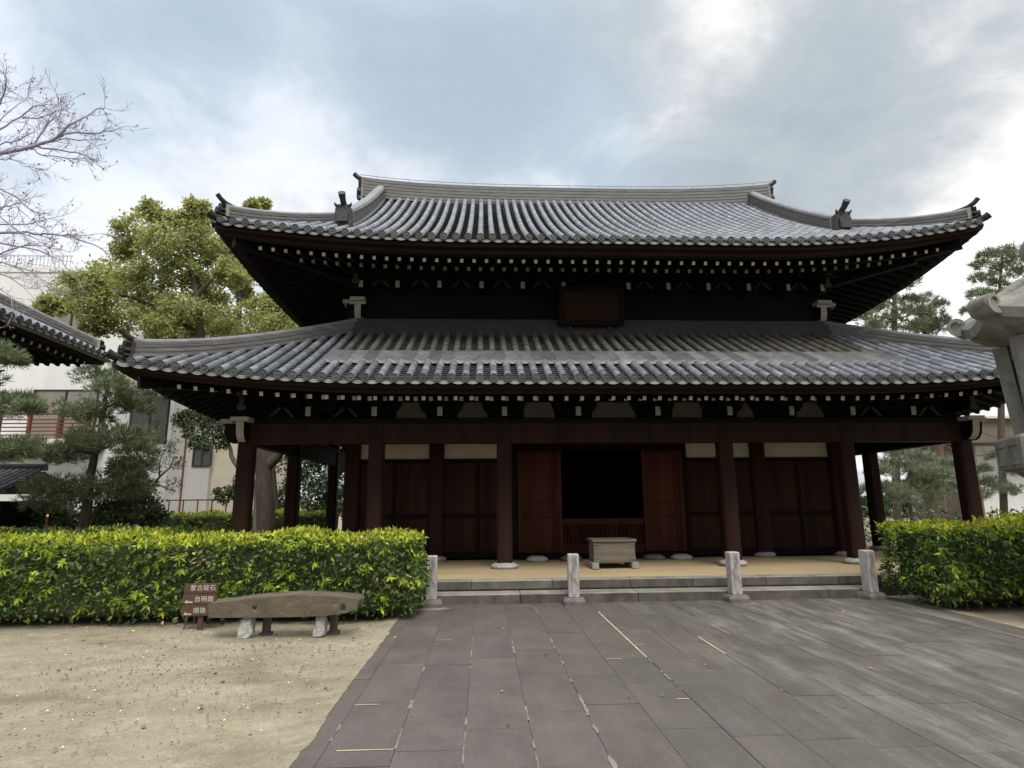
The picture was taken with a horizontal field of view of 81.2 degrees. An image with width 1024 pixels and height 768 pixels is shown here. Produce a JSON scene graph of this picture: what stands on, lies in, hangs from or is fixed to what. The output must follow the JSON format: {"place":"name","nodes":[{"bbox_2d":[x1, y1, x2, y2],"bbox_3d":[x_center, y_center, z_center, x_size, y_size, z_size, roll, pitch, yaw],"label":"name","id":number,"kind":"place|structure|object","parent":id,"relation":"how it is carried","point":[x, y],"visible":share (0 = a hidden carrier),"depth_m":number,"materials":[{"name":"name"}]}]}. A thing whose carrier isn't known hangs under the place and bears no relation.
{"place":"outdoors","nodes":[
{"label":"outdoors","id":0,"kind":"place"},
{"bbox_2d":[0,293,110,366],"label":"roof","id":1,"kind":"structure","parent":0,"point":[44,339],"depth_m":15.04,"materials":[{"name":"tile"}]},
{"bbox_2d":[0,623,379,767],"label":"gravel","id":2,"kind":"structure","parent":0,"point":[143,725],"depth_m":5.33,"materials":[{"name":"beige gravel"}]},
{"bbox_2d":[0,506,1023,767],"bbox_3d":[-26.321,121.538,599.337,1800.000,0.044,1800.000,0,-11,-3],"label":"ground","id":3,"kind":"structure","parent":0,"point":[156,734],"depth_m":5.34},
{"bbox_2d":[0,337,51,468],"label":"pine tree","id":4,"kind":"object","parent":3,"relation":"on","point":[17,448],"visible":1,"depth_m":10.90,"materials":[{"name":"green plant"}]},
{"bbox_2d":[0,464,51,534],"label":"tiled shed","id":5,"kind":"structure","parent":3,"relation":"on","point":[11,515],"depth_m":18.86,"materials":[{"name":"grey tile"}]},
{"bbox_2d":[0,52,148,328],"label":"bare tree","id":6,"kind":"object","parent":3,"relation":"on","point":[35,144],"visible":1,"depth_m":12.12,"materials":[{"name":"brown plant"}]},
{"bbox_2d":[7,359,166,529],"bbox_3d":[-13.340,2.166,18.517,5.147,6.542,3.370,0,-11,-3],"label":"pine tree","id":7,"kind":"object","parent":3,"relation":"on","point":[88,488],"visible":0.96,"depth_m":18.29,"materials":[{"name":"green plant"}]},
{"bbox_2d":[25,454,174,532],"bbox_3d":[-14.138,4.131,20.227,5.872,3.451,2.768,-3,-11,10],"label":"evergreen shrub","id":8,"kind":"object","parent":3,"relation":"on","point":[150,511],"visible":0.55,"depth_m":19.41,"materials":[{"name":"green plant"}]},
{"bbox_2d":[0,522,230,543],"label":"hedge","id":9,"kind":"object","parent":3,"relation":"on","point":[175,529],"visible":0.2,"depth_m":11.92,"materials":[{"name":"green plant"}]},
{"bbox_2d":[0,230,287,514],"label":"apartment building","id":10,"kind":"structure","parent":3,"relation":"on","point":[201,475],"depth_m":30.62,"materials":[{"name":"white concrete"}]},
{"bbox_2d":[30,390,98,438],"bbox_3d":[-22.014,1.653,29.288,3.130,2.801,0.060,0,-11,-3],"label":"window","id":11,"kind":"structure","parent":10,"relation":"in","point":[68,395],"depth_m":29.39,"materials":[{"name":"white glass"}]},
{"bbox_2d":[45,312,92,335],"bbox_3d":[-22.321,-2.846,30.174,2.665,1.764,0.060,0,-11,-3],"label":"window","id":12,"kind":"structure","parent":10,"relation":"in","point":[69,317],"depth_m":30.25,"materials":[{"name":"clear glass"}]},
{"bbox_2d":[129,386,170,444],"bbox_3d":[-19.546,1.778,32.486,0.290,2.680,3.700,0,-11,-3],"label":"window","id":13,"kind":"structure","parent":10,"relation":"in","point":[158,419],"depth_m":33.18,"materials":[{"name":"grey glass"}]},
{"bbox_2d":[191,445,212,466],"bbox_3d":[-17.892,4.156,34.500,1.101,1.232,0.060,0,-11,-3],"label":"window","id":14,"kind":"structure","parent":10,"relation":"in","point":[199,459],"depth_m":34.47,"materials":[{"name":"grey glass"}]},
{"bbox_2d":[28,193,282,532],"bbox_3d":[-12.205,-0.848,21.015,9.719,13.431,4.735,0,-11,-3],"label":"broadleaf tree","id":15,"kind":"object","parent":3,"relation":"on","point":[190,224],"visible":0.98,"depth_m":20.70,"materials":[{"name":"green plant"}]},
{"bbox_2d":[138,437,186,525],"bbox_3d":[-12.343,3.856,20.618,1.480,4.044,2.055,9,-15,-41],"label":"tree","id":16,"kind":"object","parent":3,"relation":"on","point":[169,448],"visible":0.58,"depth_m":20.69,"materials":[{"name":"green plant"}]},
{"bbox_2d":[181,580,218,629],"bbox_3d":[-4.024,2.875,7.703,0.435,0.650,0.059,0,-11,-3],"label":"direction sign","id":17,"kind":"object","parent":3,"relation":"on","point":[202,598],"visible":0.99,"depth_m":7.70,"materials":[{"name":"brown wood"}]},
{"bbox_2d":[165,408,255,532],"bbox_3d":[-9.521,3.063,20.804,5.385,5.629,2.838,0,-11,-3],"label":"evergreen tree","id":18,"kind":"object","parent":3,"relation":"on","point":[201,443],"visible":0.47,"depth_m":20.72,"materials":[{"name":"green plant"}]},
{"bbox_2d":[0,524,432,625],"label":"hedge","id":19,"kind":"object","parent":3,"relation":"on","point":[149,573],"visible":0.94,"depth_m":8.09,"materials":[{"name":"green plant"}]},
{"bbox_2d":[107,508,337,541],"bbox_3d":[-11.117,5.405,22.216,9.044,1.537,1.376,0,-11,-3],"label":"hedge","id":20,"kind":"object","parent":3,"relation":"on","point":[207,519],"visible":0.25,"depth_m":22.00,"materials":[{"name":"green plant"}]},
{"bbox_2d":[237,618,255,638],"bbox_3d":[-3.204,2.928,7.221,0.176,0.247,0.187,0,-11,-3],"label":"support stone","id":21,"kind":"object","parent":3,"relation":"on","point":[246,628],"visible":0.87,"depth_m":7.14,"materials":[{"name":"grey stone"}]},
{"bbox_2d":[205,195,299,514],"bbox_3d":[-11.174,-1.126,26.565,5.834,16.126,4.129,-4,-12,18],"label":"broadleaf tree","id":22,"kind":"object","parent":3,"relation":"on","point":[268,315],"visible":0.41,"depth_m":25.84,"materials":[{"name":"green plant"}]},
{"bbox_2d":[259,617,273,635],"bbox_3d":[-3.038,2.981,7.398,0.130,0.265,0.150,0,-11,-3],"label":"support post","id":23,"kind":"object","parent":3,"relation":"on","point":[266,627],"visible":0.62,"depth_m":7.35,"materials":[{"name":"stone"}]},
{"bbox_2d":[208,591,364,617],"bbox_3d":[-2.748,2.696,7.303,1.816,0.281,0.284,0,-11,-3],"label":"anchor stone","id":24,"kind":"object","parent":23,"relation":"on","point":[297,604],"visible":1,"depth_m":7.18,"materials":[{"name":"grey stone"}]},
{"bbox_2d":[275,446,343,527],"bbox_3d":[-8.920,4.436,26.237,4.449,5.104,3.548,3,-12,-18],"label":"evergreen shrub","id":25,"kind":"object","parent":3,"relation":"on","point":[315,488],"visible":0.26,"depth_m":25.62,"materials":[{"name":"green plant"}]},
{"bbox_2d":[312,616,327,636],"bbox_3d":[-2.336,2.932,7.282,0.154,0.248,0.183,0,-11,-3],"label":"support stone","id":26,"kind":"object","parent":3,"relation":"on","point":[320,627],"visible":0.88,"depth_m":7.20,"materials":[{"name":"grey stone"}]},
{"bbox_2d":[327,614,339,634],"bbox_3d":[-2.219,2.981,7.437,0.130,0.265,0.150,0,-11,-3],"label":"support post","id":27,"kind":"object","parent":3,"relation":"on","point":[334,630],"visible":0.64,"depth_m":7.39,"materials":[{"name":"stone"}]},
{"bbox_2d":[10,608,870,725],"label":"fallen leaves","id":28,"kind":"object","parent":3,"relation":"on","point":[584,705],"visible":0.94,"depth_m":7.05,"materials":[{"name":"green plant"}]},
{"bbox_2d":[104,172,1005,605],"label":"temple hall","id":29,"kind":"structure","parent":3,"relation":"on","point":[490,426],"depth_m":13.06,"materials":[{"name":"wood"}]},
{"bbox_2d":[517,451,562,552],"bbox_3d":[0.633,2.668,13.588,1.000,2.260,0.065,0,-11,-3],"label":"door","id":30,"kind":"structure","parent":29,"relation":"in","point":[540,530],"depth_m":13.56,"materials":[{"name":"brown wood"}]},
{"bbox_2d":[558,286,623,329],"bbox_3d":[1.873,-1.793,14.099,1.560,1.010,0.129,0,1,-3],"label":"name plaque","id":31,"kind":"object","parent":29,"relation":"attached to","point":[590,306],"visible":1,"depth_m":14.08,"materials":[{"name":"brown wood"}]},
{"bbox_2d":[586,537,638,568],"bbox_3d":[1.962,3.323,11.757,0.900,0.545,0.680,0,-11,-3],"label":"offering box","id":32,"kind":"object","parent":29,"relation":"on","point":[617,549],"visible":1,"depth_m":11.50,"materials":[{"name":"paint"}]},
{"bbox_2d":[640,451,686,550],"bbox_3d":[3.479,2.670,13.725,0.940,2.260,0.065,0,-11,-3],"label":"door","id":33,"kind":"structure","parent":29,"relation":"in","point":[661,471],"depth_m":13.69,"materials":[{"name":"brown wood"}]},
{"bbox_2d":[232,599,1023,767],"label":"ground margin","id":34,"kind":"object","parent":3,"relation":"on","point":[294,735],"visible":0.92,"depth_m":4.79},
{"bbox_2d":[860,493,909,517],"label":"distant trees","id":35,"kind":"object","parent":3,"relation":"on","point":[887,504],"visible":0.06,"depth_m":54.02,"materials":[{"name":"green plant"}]},
{"bbox_2d":[850,276,932,522],"bbox_3d":[21.943,0.624,33.943,5.317,15.017,3.082,0,-11,-3],"label":"pine tree","id":36,"kind":"object","parent":3,"relation":"on","point":[892,317],"visible":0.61,"depth_m":34.41,"materials":[{"name":"green plant"}]},
{"bbox_2d":[859,447,955,521],"bbox_3d":[17.712,4.620,26.084,5.568,4.164,2.894,0,-11,-3],"label":"pine tree","id":37,"kind":"object","parent":3,"relation":"on","point":[900,490],"visible":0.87,"depth_m":25.84,"materials":[{"name":"green plant"}]},
{"bbox_2d":[899,290,955,518],"bbox_3d":[25.284,1.353,35.421,3.473,14.154,2.815,0,-11,-3],"label":"pine tree","id":38,"kind":"object","parent":3,"relation":"on","point":[922,309],"visible":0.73,"depth_m":35.97,"materials":[{"name":"green plant"}]},
{"bbox_2d":[863,505,1023,543],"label":"undergrowth","id":39,"kind":"object","parent":3,"relation":"on","point":[958,517],"visible":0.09,"depth_m":21.01,"materials":[{"name":"green plant"}]},
{"bbox_2d":[874,514,1023,610],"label":"hedge","id":40,"kind":"object","parent":3,"relation":"on","point":[949,560],"visible":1,"depth_m":8.68,"materials":[{"name":"green plant"}]},
{"bbox_2d":[904,416,1023,519],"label":"distant hall","id":41,"kind":"structure","parent":3,"relation":"on","point":[982,443],"depth_m":45.57,"materials":[{"name":"metal"}]},
{"bbox_2d":[936,432,1023,519],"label":"pine tree","id":42,"kind":"object","parent":3,"relation":"on","point":[1011,489],"visible":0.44,"depth_m":30.51,"materials":[{"name":"green plant"}]},
{"bbox_2d":[947,242,1023,477],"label":"stone lantern","id":43,"kind":"object","parent":3,"relation":"on","point":[995,320],"visible":1,"depth_m":8.05,"materials":[{"name":"grey stone"}]},
{"bbox_2d":[957,242,1023,518],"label":"pine tree","id":44,"kind":"object","parent":3,"relation":"on","point":[1007,251],"visible":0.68,"depth_m":33.93,"materials":[{"name":"green plant"}]},
{"bbox_2d":[985,509,1023,524],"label":"hedge","id":45,"kind":"object","parent":3,"relation":"on","point":[1006,515],"visible":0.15,"depth_m":12.35,"materials":[{"name":"green plant"}]},
{"bbox_2d":[0,0,1023,502],"label":"sky","id":46,"kind":"structure","parent":0,"point":[890,108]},
{"bbox_2d":[289,597,1023,767],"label":"stone paving","id":47,"kind":"structure","parent":0,"point":[963,707],"depth_m":4.98,"materials":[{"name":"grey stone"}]},
{"bbox_2d":[419,555,442,607],"bbox_3d":[-1.242,3.057,9.225,0.344,0.780,0.344,0,-11,-5],"label":"stone post","id":48,"kind":"object","parent":47,"relation":"on","point":[431,600],"visible":0.73,"depth_m":9.13,"materials":[{"name":"stone"}]},
{"bbox_2d":[562,553,585,605],"bbox_3d":[0.955,3.058,9.332,0.344,0.781,0.344,0,-11,-1],"label":"stone post","id":49,"kind":"object","parent":47,"relation":"on","point":[573,598],"visible":0.96,"depth_m":9.24,"materials":[{"name":"stone"}]},
{"bbox_2d":[722,551,749,602],"bbox_3d":[3.518,3.060,9.455,0.344,0.780,0.344,1,-11,-8],"label":"stone post","id":50,"kind":"object","parent":47,"relation":"on","point":[734,594],"visible":0.95,"depth_m":9.38,"materials":[{"name":"stone"}]},
{"bbox_2d":[856,550,886,600],"bbox_3d":[5.715,3.062,9.561,0.344,0.781,0.344,3,-12,-18],"label":"stone post","id":51,"kind":"object","parent":47,"relation":"on","point":[870,588],"visible":0.95,"depth_m":9.49,"materials":[{"name":"stone"}]},
{"bbox_3d":[-11.979,5.702,22.955,4.900,1.319,0.350,0,-11,-3],"label":"low wall","id":52,"kind":"object","parent":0,"visible":0},
{"bbox_2d":[167,499,232,512],"bbox_3d":[-11.884,4.778,23.068,2.742,0.635,0.056,0,-11,-3],"label":"metal railing","id":53,"kind":"object","parent":52,"relation":"on","point":[197,500],"visible":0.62,"depth_m":23.08,"materials":[{"name":"brown metal"}]}
]}

